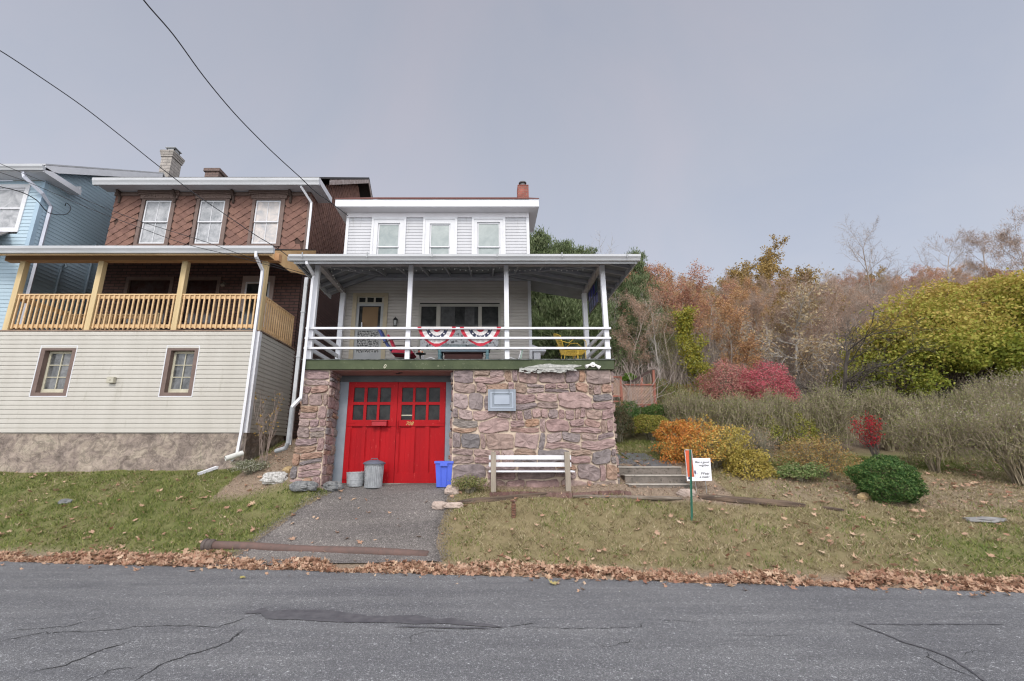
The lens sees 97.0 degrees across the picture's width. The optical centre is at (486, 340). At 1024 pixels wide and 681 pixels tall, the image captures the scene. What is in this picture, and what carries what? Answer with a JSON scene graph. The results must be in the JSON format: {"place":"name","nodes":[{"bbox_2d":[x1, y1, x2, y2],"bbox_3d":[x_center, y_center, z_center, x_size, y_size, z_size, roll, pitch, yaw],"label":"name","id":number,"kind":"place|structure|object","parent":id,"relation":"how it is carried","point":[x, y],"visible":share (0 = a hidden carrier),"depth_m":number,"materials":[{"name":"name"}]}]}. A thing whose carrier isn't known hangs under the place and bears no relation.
{"place":"outdoors","nodes":[
{"label":"outdoors","id":0,"kind":"place"},
{"bbox_2d":[203,483,458,565],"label":"driveway","id":1,"kind":"structure","parent":0,"point":[407,505],"depth_m":7.96,"materials":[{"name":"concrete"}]},
{"bbox_2d":[363,458,385,487],"bbox_3d":[-2.375,2.782,9.509,0.470,0.597,0.470,0,-14,0],"label":"trash can","id":2,"kind":"object","parent":1,"relation":"on","point":[373,473],"visible":1,"depth_m":9.35,"materials":[{"name":"metal"}]},
{"bbox_2d":[434,461,453,486],"bbox_3d":[-0.875,2.748,9.319,0.390,0.510,0.365,0,-14,0],"label":"recycling bin","id":3,"kind":"object","parent":1,"relation":"on","point":[443,472],"visible":0.87,"depth_m":9.20,"materials":[{"name":"blue plastic"}]},
{"bbox_2d":[0,561,1023,680],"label":"road","id":4,"kind":"structure","parent":0,"point":[82,622],"depth_m":4.52,"materials":[{"name":"grey asphalt"}]},
{"bbox_2d":[0,320,1023,590],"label":"ground","id":5,"kind":"structure","parent":0,"point":[504,542],"depth_m":8.03,"materials":[{"name":"plant"}]},
{"bbox_2d":[0,147,184,329],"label":"blue sided house","id":6,"kind":"structure","parent":5,"relation":"on","point":[26,220],"depth_m":14.52,"materials":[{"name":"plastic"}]},
{"bbox_2d":[0,184,30,232],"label":"window","id":7,"kind":"structure","parent":6,"relation":"in","point":[12,202],"depth_m":14.05,"materials":[{"name":"white glass"}]},
{"bbox_2d":[0,168,372,472],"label":"brown shingle house","id":8,"kind":"structure","parent":5,"relation":"on","point":[161,359],"depth_m":11.71,"materials":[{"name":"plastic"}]},
{"bbox_2d":[30,348,76,395],"bbox_3d":[-10.862,0.788,11.441,0.895,1.262,0.200,0,-14,0],"label":"window","id":9,"kind":"structure","parent":8,"relation":"in","point":[54,367],"depth_m":11.44,"materials":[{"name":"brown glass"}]},
{"bbox_2d":[117,277,174,323],"bbox_3d":[-10.570,-1.216,14.060,1.488,1.610,0.100,0,-14,0],"label":"window","id":10,"kind":"structure","parent":8,"relation":"in","point":[136,287],"depth_m":14.17,"materials":[{"name":"black glass"}]},
{"bbox_2d":[133,190,179,245],"bbox_3d":[-10.781,-3.987,14.694,1.345,1.994,0.200,0,-14,0],"label":"window","id":11,"kind":"structure","parent":8,"relation":"in","point":[157,208],"depth_m":14.75,"materials":[{"name":"white glass"}]},
{"bbox_2d":[159,348,198,395],"bbox_3d":[-7.710,0.788,11.441,0.802,1.262,0.200,0,-14,0],"label":"window","id":12,"kind":"structure","parent":8,"relation":"in","point":[180,363],"depth_m":11.44,"materials":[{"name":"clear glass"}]},
{"bbox_2d":[181,277,221,323],"bbox_3d":[-8.918,-1.216,14.060,1.136,1.610,0.100,0,-14,0],"label":"window","id":13,"kind":"structure","parent":8,"relation":"in","point":[195,287],"depth_m":14.13,"materials":[{"name":"black glass"}]},
{"bbox_2d":[189,190,231,245],"bbox_3d":[-8.996,-3.987,14.694,1.317,1.994,0.200,0,-14,0],"label":"window","id":14,"kind":"structure","parent":8,"relation":"in","point":[211,227],"depth_m":14.75,"materials":[{"name":"white glass"}]},
{"bbox_2d":[236,276,275,329],"bbox_3d":[-7.160,-0.911,13.927,1.000,2.313,0.130,0,-14,0],"label":"front door","id":15,"kind":"structure","parent":8,"relation":"in","point":[250,284],"depth_m":14.09,"materials":[{"name":"white wood"}]},
{"bbox_2d":[246,190,288,246],"bbox_3d":[-7.162,-3.987,14.694,1.303,1.994,0.200,0,-14,0],"label":"window","id":16,"kind":"structure","parent":8,"relation":"in","point":[269,212],"depth_m":14.75,"materials":[{"name":"white glass"}]},
{"bbox_2d":[227,458,275,474],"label":"ground weeds","id":17,"kind":"object","parent":5,"relation":"on","point":[244,466],"visible":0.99,"depth_m":9.98,"materials":[{"name":"green plant"}]},
{"bbox_2d":[252,382,284,461],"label":"bare shrub","id":18,"kind":"object","parent":5,"relation":"on","point":[260,435],"visible":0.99,"depth_m":10.70,"materials":[{"name":"brown plant"}]},
{"bbox_2d":[259,471,287,483],"bbox_3d":[-4.360,2.837,9.340,0.594,0.245,0.360,-3,-14,11],"label":"rock","id":19,"kind":"object","parent":5,"relation":"on","point":[274,477],"visible":0.85,"depth_m":9.20,"materials":[{"name":"stone"}]},
{"bbox_2d":[200,538,428,555],"bbox_3d":[-2.835,3.404,7.379,3.830,0.256,0.206,-1,-14,5],"label":"iron pipe","id":20,"kind":"object","parent":5,"relation":"on","point":[207,544],"visible":0.82,"depth_m":7.34,"materials":[{"name":"metal"}]},
{"bbox_2d":[274,181,640,487],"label":"stone porch house","id":21,"kind":"structure","parent":5,"relation":"on","point":[365,394],"depth_m":10.07,"materials":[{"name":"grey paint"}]},
{"bbox_2d":[0,50,308,273],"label":"utility cable","id":22,"kind":"object","parent":21,"relation":"attached to","point":[143,154],"visible":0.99,"depth_m":8.57,"materials":[{"name":"rubber"}]},
{"bbox_2d":[143,0,347,215],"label":"utility cable","id":23,"kind":"object","parent":21,"relation":"attached to","point":[226,103],"visible":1,"depth_m":9.53,"materials":[{"name":"rubber"}]},
{"bbox_2d":[348,293,388,358],"bbox_3d":[-3.140,-0.174,12.009,0.951,2.269,0.110,0,-14,0],"label":"front door","id":24,"kind":"structure","parent":21,"relation":"in","point":[368,309],"depth_m":12.08,"materials":[{"name":"white wood"}]},
{"bbox_2d":[342,382,398,482],"bbox_3d":[-2.581,2.010,10.019,1.118,2.201,0.183,0,-14,0],"label":"garage door","id":25,"kind":"structure","parent":21,"relation":"in","point":[371,422],"depth_m":10.08,"materials":[{"name":"red paint"}]},
{"bbox_2d":[370,217,406,253],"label":"window","id":26,"kind":"structure","parent":21,"relation":"in","point":[388,234],"depth_m":12.69,"materials":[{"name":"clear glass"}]},
{"bbox_2d":[378,326,415,358],"bbox_3d":[-2.100,0.164,10.548,0.868,0.891,0.582,0,-14,0],"label":"patio chair","id":27,"kind":"object","parent":21,"relation":"on","point":[398,353],"visible":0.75,"depth_m":10.37,"materials":[{"name":"blue fabric"}]},
{"bbox_2d":[394,382,445,482],"bbox_3d":[-1.473,2.020,10.061,1.082,2.201,0.096,0,-14,0],"label":"garage door","id":28,"kind":"structure","parent":21,"relation":"in","point":[421,407],"depth_m":10.07,"materials":[{"name":"red paint"}]},
{"bbox_2d":[418,327,455,346],"bbox_3d":[-1.098,-0.079,9.891,0.837,0.444,0.086,0,-14,0],"label":"bunting","id":29,"kind":"object","parent":21,"relation":"attached to","point":[436,333],"visible":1,"depth_m":9.93},
{"bbox_2d":[422,217,456,253],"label":"window","id":30,"kind":"structure","parent":21,"relation":"in","point":[439,233],"depth_m":12.69,"materials":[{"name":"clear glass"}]},
{"bbox_2d":[417,304,500,351],"bbox_3d":[-0.726,-0.333,12.049,2.195,1.325,0.070,0,-14,0],"label":"window","id":31,"kind":"structure","parent":21,"relation":"in","point":[430,315],"depth_m":12.11,"materials":[{"name":"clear glass"}]},
{"bbox_2d":[460,327,500,345],"bbox_3d":[-0.141,-0.083,9.892,0.899,0.430,0.086,0,-14,0],"label":"bunting","id":32,"kind":"object","parent":21,"relation":"attached to","point":[480,333],"visible":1,"depth_m":9.93},
{"bbox_2d":[472,217,505,253],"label":"window","id":33,"kind":"structure","parent":21,"relation":"in","point":[488,233],"depth_m":12.70,"materials":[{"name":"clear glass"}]},
{"bbox_2d":[488,389,515,410],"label":"wall panel","id":34,"kind":"structure","parent":21,"relation":"attached to","point":[501,399],"depth_m":9.46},
{"bbox_2d":[588,272,598,314],"bbox_3d":[2.599,-1.147,11.063,0.023,0.774,1.000,0,-14,0],"label":"flag","id":35,"kind":"object","parent":21,"relation":"attached to","point":[593,296],"visible":1,"depth_m":11.00,"materials":[{"name":"blue fabric"}]},
{"bbox_2d":[448,473,489,492],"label":"ground weeds","id":36,"kind":"object","parent":5,"relation":"on","point":[470,484],"visible":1,"depth_m":8.78,"materials":[{"name":"green plant"}]},
{"bbox_2d":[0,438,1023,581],"bbox_3d":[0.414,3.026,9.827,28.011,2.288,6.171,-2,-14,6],"label":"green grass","id":37,"kind":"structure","parent":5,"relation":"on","point":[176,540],"depth_m":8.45,"materials":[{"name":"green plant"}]},
{"bbox_2d":[0,533,1023,595],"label":"leaf drift","id":38,"kind":"object","parent":5,"relation":"on","point":[973,583],"visible":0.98,"depth_m":6.56,"materials":[{"name":"brown plant"}]},
{"bbox_2d":[0,437,1023,576],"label":"scattered leaves","id":39,"kind":"object","parent":5,"relation":"on","point":[656,532],"visible":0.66,"depth_m":8.19,"materials":[{"name":"brown plant"}]},
{"bbox_2d":[457,491,570,503],"bbox_3d":[0.531,2.982,8.593,2.183,0.223,0.155,2,-14,-7],"label":"landscape timber","id":40,"kind":"object","parent":5,"relation":"on","point":[488,499],"visible":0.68,"depth_m":8.50,"materials":[{"name":"brown wood"}]},
{"bbox_2d":[489,452,574,492],"bbox_3d":[0.884,2.659,9.036,1.696,0.844,0.458,0,-14,0],"label":"park bench","id":41,"kind":"object","parent":5,"relation":"on","point":[494,457],"visible":0.88,"depth_m":8.93,"materials":[{"name":"white paint"}]},
{"bbox_2d":[529,224,575,358],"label":"pine tree","id":42,"kind":"object","parent":5,"relation":"on","point":[540,241],"visible":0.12,"depth_m":22.23,"materials":[{"name":"green plant"}]},
{"bbox_2d":[489,490,630,497],"bbox_3d":[1.409,2.956,8.645,2.714,0.175,0.090,0,-14,0],"label":"scalloped edging","id":43,"kind":"object","parent":5,"relation":"on","point":[567,494],"visible":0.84,"depth_m":8.63,"materials":[{"name":"wood"}]},
{"bbox_2d":[531,292,618,366],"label":"pine tree","id":44,"kind":"object","parent":5,"relation":"on","point":[551,307],"visible":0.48,"depth_m":18.38,"materials":[{"name":"green plant"}]},
{"bbox_2d":[548,297,641,371],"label":"pine tree","id":45,"kind":"object","parent":5,"relation":"on","point":[595,333],"visible":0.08,"depth_m":19.40,"materials":[{"name":"green plant"}]},
{"bbox_2d":[214,439,1023,513],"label":"soil litter","id":46,"kind":"object","parent":5,"relation":"on","point":[714,487],"visible":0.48,"depth_m":9.18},
{"bbox_2d":[613,406,636,442],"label":"dark shrub","id":47,"kind":"object","parent":5,"relation":"on","point":[621,415],"visible":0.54,"depth_m":12.47,"materials":[{"name":"green plant"}]},
{"bbox_2d":[573,495,681,500],"bbox_3d":[2.664,2.983,8.590,2.050,0.100,0.158,0,-14,1],"label":"landscape timber","id":48,"kind":"object","parent":5,"relation":"on","point":[665,498],"visible":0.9,"depth_m":8.54,"materials":[{"name":"brown wood"}]},
{"bbox_2d":[612,370,656,420],"bbox_3d":[4.799,1.978,15.349,1.675,1.841,1.138,0,-14,0],"label":"wooden fence","id":49,"kind":"object","parent":5,"relation":"on","point":[622,394],"visible":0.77,"depth_m":15.03,"materials":[{"name":"wood"}]},
{"bbox_2d":[614,360,674,411],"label":"bare vine","id":50,"kind":"object","parent":49,"relation":"on","point":[652,368],"visible":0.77,"depth_m":14.99,"materials":[{"name":"plant"}]},
{"bbox_2d":[609,287,672,396],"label":"autumn tree","id":51,"kind":"object","parent":5,"relation":"on","point":[636,308],"visible":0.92,"depth_m":19.44,"materials":[{"name":"brown plant"}]},
{"bbox_2d":[609,273,676,379],"bbox_3d":[8.277,-0.578,25.076,4.862,6.349,4.450,10,-17,-34],"label":"pine tree","id":52,"kind":"object","parent":5,"relation":"on","point":[636,291],"visible":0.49,"depth_m":24.42,"materials":[{"name":"green plant"}]},
{"bbox_2d":[610,247,679,352],"bbox_3d":[9.620,-1.844,28.413,5.961,8.070,5.462,7,-16,-25],"label":"pine tree","id":53,"kind":"object","parent":5,"relation":"on","point":[639,267],"visible":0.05,"depth_m":28.16,"materials":[{"name":"green plant"}]},
{"bbox_2d":[627,414,668,440],"bbox_3d":[4.612,2.467,12.793,1.249,0.799,1.097,0,-14,0],"label":"green mound","id":54,"kind":"object","parent":5,"relation":"on","point":[642,422],"visible":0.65,"depth_m":12.57,"materials":[{"name":"green plant"}]},
{"bbox_2d":[630,403,674,427],"bbox_3d":[5.171,2.417,13.821,1.739,0.965,1.252,0,-14,0],"label":"green mound","id":55,"kind":"object","parent":5,"relation":"on","point":[653,410],"visible":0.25,"depth_m":13.53,"materials":[{"name":"plant"}]},
{"bbox_2d":[617,466,689,487],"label":"concrete steps","id":56,"kind":"structure","parent":5,"relation":"on","point":[662,476],"depth_m":9.39,"materials":[{"name":"grey concrete"}]},
{"bbox_2d":[626,262,690,371],"bbox_3d":[9.911,-1.467,27.188,4.809,7.586,3.490,-7,-16,27],"label":"autumn tree","id":57,"kind":"object","parent":5,"relation":"on","point":[657,271],"visible":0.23,"depth_m":27.25,"materials":[{"name":"orange plant"}]},
{"bbox_2d":[624,303,701,383],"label":"autumn tree","id":58,"kind":"object","parent":5,"relation":"on","point":[665,349],"visible":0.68,"depth_m":20.02,"materials":[{"name":"brown plant"}]},
{"bbox_2d":[643,378,690,417],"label":"green shrub","id":59,"kind":"object","parent":5,"relation":"on","point":[662,389],"visible":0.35,"depth_m":15.88,"materials":[{"name":"green plant"}]},
{"bbox_2d":[651,419,695,445],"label":"azalea bush","id":60,"kind":"object","parent":5,"relation":"on","point":[665,430],"visible":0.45,"depth_m":10.94,"materials":[{"name":"orange plant"}]},
{"bbox_2d":[655,258,716,376],"bbox_3d":[11.197,-1.077,25.911,3.502,6.860,3.961,1,-14,-5],"label":"autumn tree","id":61,"kind":"object","parent":5,"relation":"on","point":[685,300],"visible":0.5,"depth_m":25.97,"materials":[{"name":"orange plant"}]},
{"bbox_2d":[668,304,710,400],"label":"yellow tree","id":62,"kind":"object","parent":5,"relation":"on","point":[684,325],"visible":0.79,"depth_m":18.99,"materials":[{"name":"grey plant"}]},
{"bbox_2d":[684,449,694,520],"bbox_3d":[3.638,2.610,8.040,0.172,1.306,0.074,0,-14,0],"label":"marker stake","id":63,"kind":"object","parent":5,"relation":"on","point":[689,464],"visible":0.91,"depth_m":8.12,"materials":[{"name":"plastic"}]},
{"bbox_2d":[659,384,721,431],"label":"hedge shrub","id":64,"kind":"object","parent":5,"relation":"on","point":[695,407],"visible":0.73,"depth_m":12.99,"materials":[{"name":"green plant"}]},
{"bbox_2d":[686,458,711,491],"bbox_3d":[4.195,2.688,8.915,0.507,0.717,0.012,0,-14,0],"label":"yard sign","id":65,"kind":"object","parent":5,"relation":"on","point":[702,469],"visible":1,"depth_m":8.94,"materials":[{"name":"white plastic"}]},
{"bbox_2d":[648,414,758,468],"bbox_3d":[4.973,2.408,10.435,2.408,1.485,1.773,-7,-16,25],"label":"azalea bush","id":66,"kind":"object","parent":5,"relation":"on","point":[685,442],"visible":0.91,"depth_m":10.15,"materials":[{"name":"orange plant"}]},
{"bbox_2d":[693,292,735,350],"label":"autumn tree","id":67,"kind":"object","parent":5,"relation":"on","point":[702,309],"visible":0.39,"depth_m":30.69,"materials":[{"name":"orange plant"}]},
{"bbox_2d":[689,285,765,376],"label":"autumn tree","id":68,"kind":"object","parent":5,"relation":"on","point":[726,307],"visible":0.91,"depth_m":18.42,"materials":[{"name":"brown plant"}]},
{"bbox_2d":[694,358,763,410],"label":"burning bush","id":69,"kind":"object","parent":5,"relation":"on","point":[717,379],"visible":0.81,"depth_m":16.37,"materials":[{"name":"red plant"}]},
{"bbox_2d":[703,387,784,447],"bbox_3d":[7.157,2.171,12.923,2.048,1.938,1.720,0,-14,0],"label":"hedge shrub","id":70,"kind":"object","parent":5,"relation":"on","point":[736,415],"visible":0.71,"depth_m":12.63,"materials":[{"name":"green plant"}]},
{"bbox_2d":[723,289,766,365],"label":"autumn tree","id":71,"kind":"object","parent":5,"relation":"on","point":[760,307],"visible":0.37,"depth_m":25.53,"materials":[{"name":"brown plant"}]},
{"bbox_2d":[719,446,779,481],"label":"azalea bush","id":72,"kind":"object","parent":5,"relation":"on","point":[736,465],"visible":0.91,"depth_m":9.78,"materials":[{"name":"yellow plant"}]},
{"bbox_2d":[730,275,772,354],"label":"autumn tree","id":73,"kind":"object","parent":5,"relation":"on","point":[745,295],"visible":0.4,"depth_m":30.29,"materials":[{"name":"orange plant"}]},
{"bbox_2d":[698,494,805,506],"bbox_3d":[4.974,3.022,8.511,1.881,0.224,0.152,-1,-14,5],"label":"landscape timber","id":74,"kind":"object","parent":5,"relation":"on","point":[748,500],"visible":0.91,"depth_m":8.46,"materials":[{"name":"brown wood"}]},
{"bbox_2d":[740,285,771,361],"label":"bare tree","id":75,"kind":"object","parent":5,"relation":"on","point":[758,309],"visible":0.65,"depth_m":25.45,"materials":[{"name":"brown plant"}]},
{"bbox_2d":[734,425,786,464],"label":"twiggy bush","id":76,"kind":"object","parent":5,"relation":"on","point":[761,443],"visible":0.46,"depth_m":10.49,"materials":[{"name":"brown plant"}]},
{"bbox_2d":[728,359,802,402],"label":"burning bush","id":77,"kind":"object","parent":5,"relation":"on","point":[782,381],"visible":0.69,"depth_m":16.06,"materials":[{"name":"red plant"}]},
{"bbox_2d":[715,234,834,309],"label":"autumn tree","id":78,"kind":"object","parent":5,"relation":"on","point":[767,260],"visible":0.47,"depth_m":48.92,"materials":[{"name":"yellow plant"}]},
{"bbox_2d":[745,383,818,449],"bbox_3d":[8.444,2.222,13.129,1.947,1.938,1.511,0,-14,0],"label":"hedge shrub","id":79,"kind":"object","parent":5,"relation":"on","point":[782,407],"visible":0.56,"depth_m":12.79,"materials":[{"name":"green plant"}]},
{"bbox_2d":[560,312,1022,415],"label":"undergrowth","id":80,"kind":"object","parent":5,"relation":"on","point":[665,374],"visible":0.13,"depth_m":18.88,"materials":[{"name":"plant"}]},
{"bbox_2d":[764,291,823,392],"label":"autumn tree","id":81,"kind":"object","parent":5,"relation":"on","point":[792,321],"visible":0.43,"depth_m":19.59,"materials":[{"name":"brown plant"}]},
{"bbox_2d":[716,265,872,403],"bbox_3d":[12.211,-0.300,18.534,4.086,5.852,4.849,9,-16,-31],"label":"tan leaved tree","id":82,"kind":"object","parent":5,"relation":"on","point":[803,315],"visible":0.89,"depth_m":18.20,"materials":[{"name":"brown plant"}]},
{"bbox_2d":[762,294,837,396],"bbox_3d":[13.054,0.254,19.141,2.470,5.061,2.718,-3,-15,13],"label":"bare tree","id":83,"kind":"object","parent":5,"relation":"on","point":[774,326],"visible":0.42,"depth_m":19.59,"materials":[{"name":"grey plant"}]},
{"bbox_2d":[773,460,829,481],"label":"ground weeds","id":84,"kind":"object","parent":5,"relation":"on","point":[788,470],"visible":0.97,"depth_m":9.64,"materials":[{"name":"green plant"}]},
{"bbox_2d":[782,410,823,450],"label":"yellow shrub","id":85,"kind":"object","parent":5,"relation":"on","point":[812,429],"visible":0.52,"depth_m":12.64,"materials":[{"name":"yellow plant"}]},
{"bbox_2d":[761,271,848,366],"bbox_3d":[18.266,-1.149,26.107,3.746,6.484,2.778,5,-15,-20],"label":"autumn tree","id":86,"kind":"object","parent":5,"relation":"on","point":[789,289],"visible":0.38,"depth_m":26.05,"materials":[{"name":"brown plant"}]},
{"bbox_2d":[758,263,853,336],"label":"autumn tree","id":87,"kind":"object","parent":5,"relation":"on","point":[777,270],"visible":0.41,"depth_m":29.44,"materials":[{"name":"brown plant"}]},
{"bbox_2d":[769,428,863,477],"bbox_3d":[7.414,2.652,10.241,2.185,1.319,1.240,0,-14,0],"label":"barberry bush","id":88,"kind":"object","parent":5,"relation":"on","point":[813,456],"visible":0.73,"depth_m":10.12,"materials":[{"name":"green plant"}]},
{"bbox_2d":[792,283,865,363],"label":"autumn tree","id":89,"kind":"object","parent":5,"relation":"on","point":[830,309],"visible":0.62,"depth_m":24.87,"materials":[{"name":"brown plant"}]},
{"bbox_2d":[794,380,872,449],"bbox_3d":[9.855,2.159,13.041,1.943,2.104,1.684,0,-14,0],"label":"hedge shrub","id":90,"kind":"object","parent":5,"relation":"on","point":[831,417],"visible":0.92,"depth_m":12.70,"materials":[{"name":"green plant"}]},
{"bbox_2d":[760,294,950,424],"bbox_3d":[12.479,0.828,16.135,5.357,4.493,3.666,-6,-15,21],"label":"arching tree","id":91,"kind":"object","parent":5,"relation":"on","point":[859,374],"visible":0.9,"depth_m":15.51,"materials":[{"name":"brown plant"}]},
{"bbox_2d":[848,410,885,458],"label":"red shrub","id":92,"kind":"object","parent":5,"relation":"on","point":[871,439],"visible":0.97,"depth_m":11.03,"materials":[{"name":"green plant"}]},
{"bbox_2d":[825,213,930,301],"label":"bare tree","id":93,"kind":"object","parent":5,"relation":"on","point":[871,270],"visible":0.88,"depth_m":45.98,"materials":[{"name":"grey plant"}]},
{"bbox_2d":[841,453,928,503],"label":"boxwood bush","id":94,"kind":"object","parent":5,"relation":"on","point":[871,481],"visible":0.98,"depth_m":8.64,"materials":[{"name":"green plant"}]},
{"bbox_2d":[845,379,925,450],"bbox_3d":[11.240,2.137,12.945,1.931,2.083,1.672,0,-14,0],"label":"hedge shrub","id":95,"kind":"object","parent":5,"relation":"on","point":[878,403],"visible":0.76,"depth_m":12.64,"materials":[{"name":"green plant"}]},
{"bbox_2d":[821,297,1023,401],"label":"autumn tree","id":96,"kind":"object","parent":5,"relation":"on","point":[958,338],"visible":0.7,"depth_m":16.41,"materials":[{"name":"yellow plant"}]},
{"bbox_2d":[880,393,974,472],"bbox_3d":[10.399,2.183,10.637,1.348,1.885,1.635,0,-14,0],"label":"seedhead shrub","id":97,"kind":"object","parent":5,"relation":"on","point":[928,445],"visible":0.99,"depth_m":10.52,"materials":[{"name":"beige plant"}]},
{"bbox_2d":[836,267,1023,393],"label":"autumn tree","id":98,"kind":"object","parent":5,"relation":"on","point":[938,297],"visible":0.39,"depth_m":17.39,"materials":[{"name":"yellow plant"}]},
{"bbox_2d":[899,384,978,442],"bbox_3d":[12.711,2.221,12.956,2.095,1.918,1.601,0,-14,0],"label":"hedge shrub","id":99,"kind":"object","parent":5,"relation":"on","point":[934,401],"visible":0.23,"depth_m":12.72,"materials":[{"name":"green plant"}]},
{"bbox_2d":[910,225,991,284],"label":"bare tree","id":100,"kind":"object","parent":5,"relation":"on","point":[948,265],"visible":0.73,"depth_m":43.79,"materials":[{"name":"brown plant"}]},
{"bbox_2d":[938,380,1006,447],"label":"hedge shrub","id":101,"kind":"object","parent":5,"relation":"on","point":[964,394],"visible":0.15,"depth_m":12.99,"materials":[{"name":"green plant"}]},
{"bbox_2d":[938,229,1022,283],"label":"bare tree","id":102,"kind":"object","parent":5,"relation":"on","point":[972,264],"visible":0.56,"depth_m":43.22,"materials":[{"name":"brown plant"}]},
{"bbox_2d":[939,393,1023,485],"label":"seedhead shrub","id":103,"kind":"object","parent":5,"relation":"on","point":[1004,448],"visible":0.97,"depth_m":9.70,"materials":[{"name":"beige plant"}]},
{"bbox_2d":[957,362,1023,441],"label":"seedhead shrub","id":104,"kind":"object","parent":5,"relation":"on","point":[1002,393],"visible":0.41,"depth_m":11.40,"materials":[{"name":"beige plant"}]},
{"bbox_2d":[974,206,1023,274],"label":"bare tree","id":105,"kind":"object","parent":5,"relation":"on","point":[1002,238],"visible":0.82,"depth_m":37.62,"materials":[{"name":"brown plant"}]},
{"bbox_2d":[0,0,1023,331],"label":"sky","id":106,"kind":"structure","parent":0,"point":[679,132],"materials":[{"name":"grey"}]},
{"bbox_2d":[617,453,671,465],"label":"garden path","id":107,"kind":"structure","parent":0,"point":[651,462],"depth_m":10.56,"materials":[{"name":"stone"}]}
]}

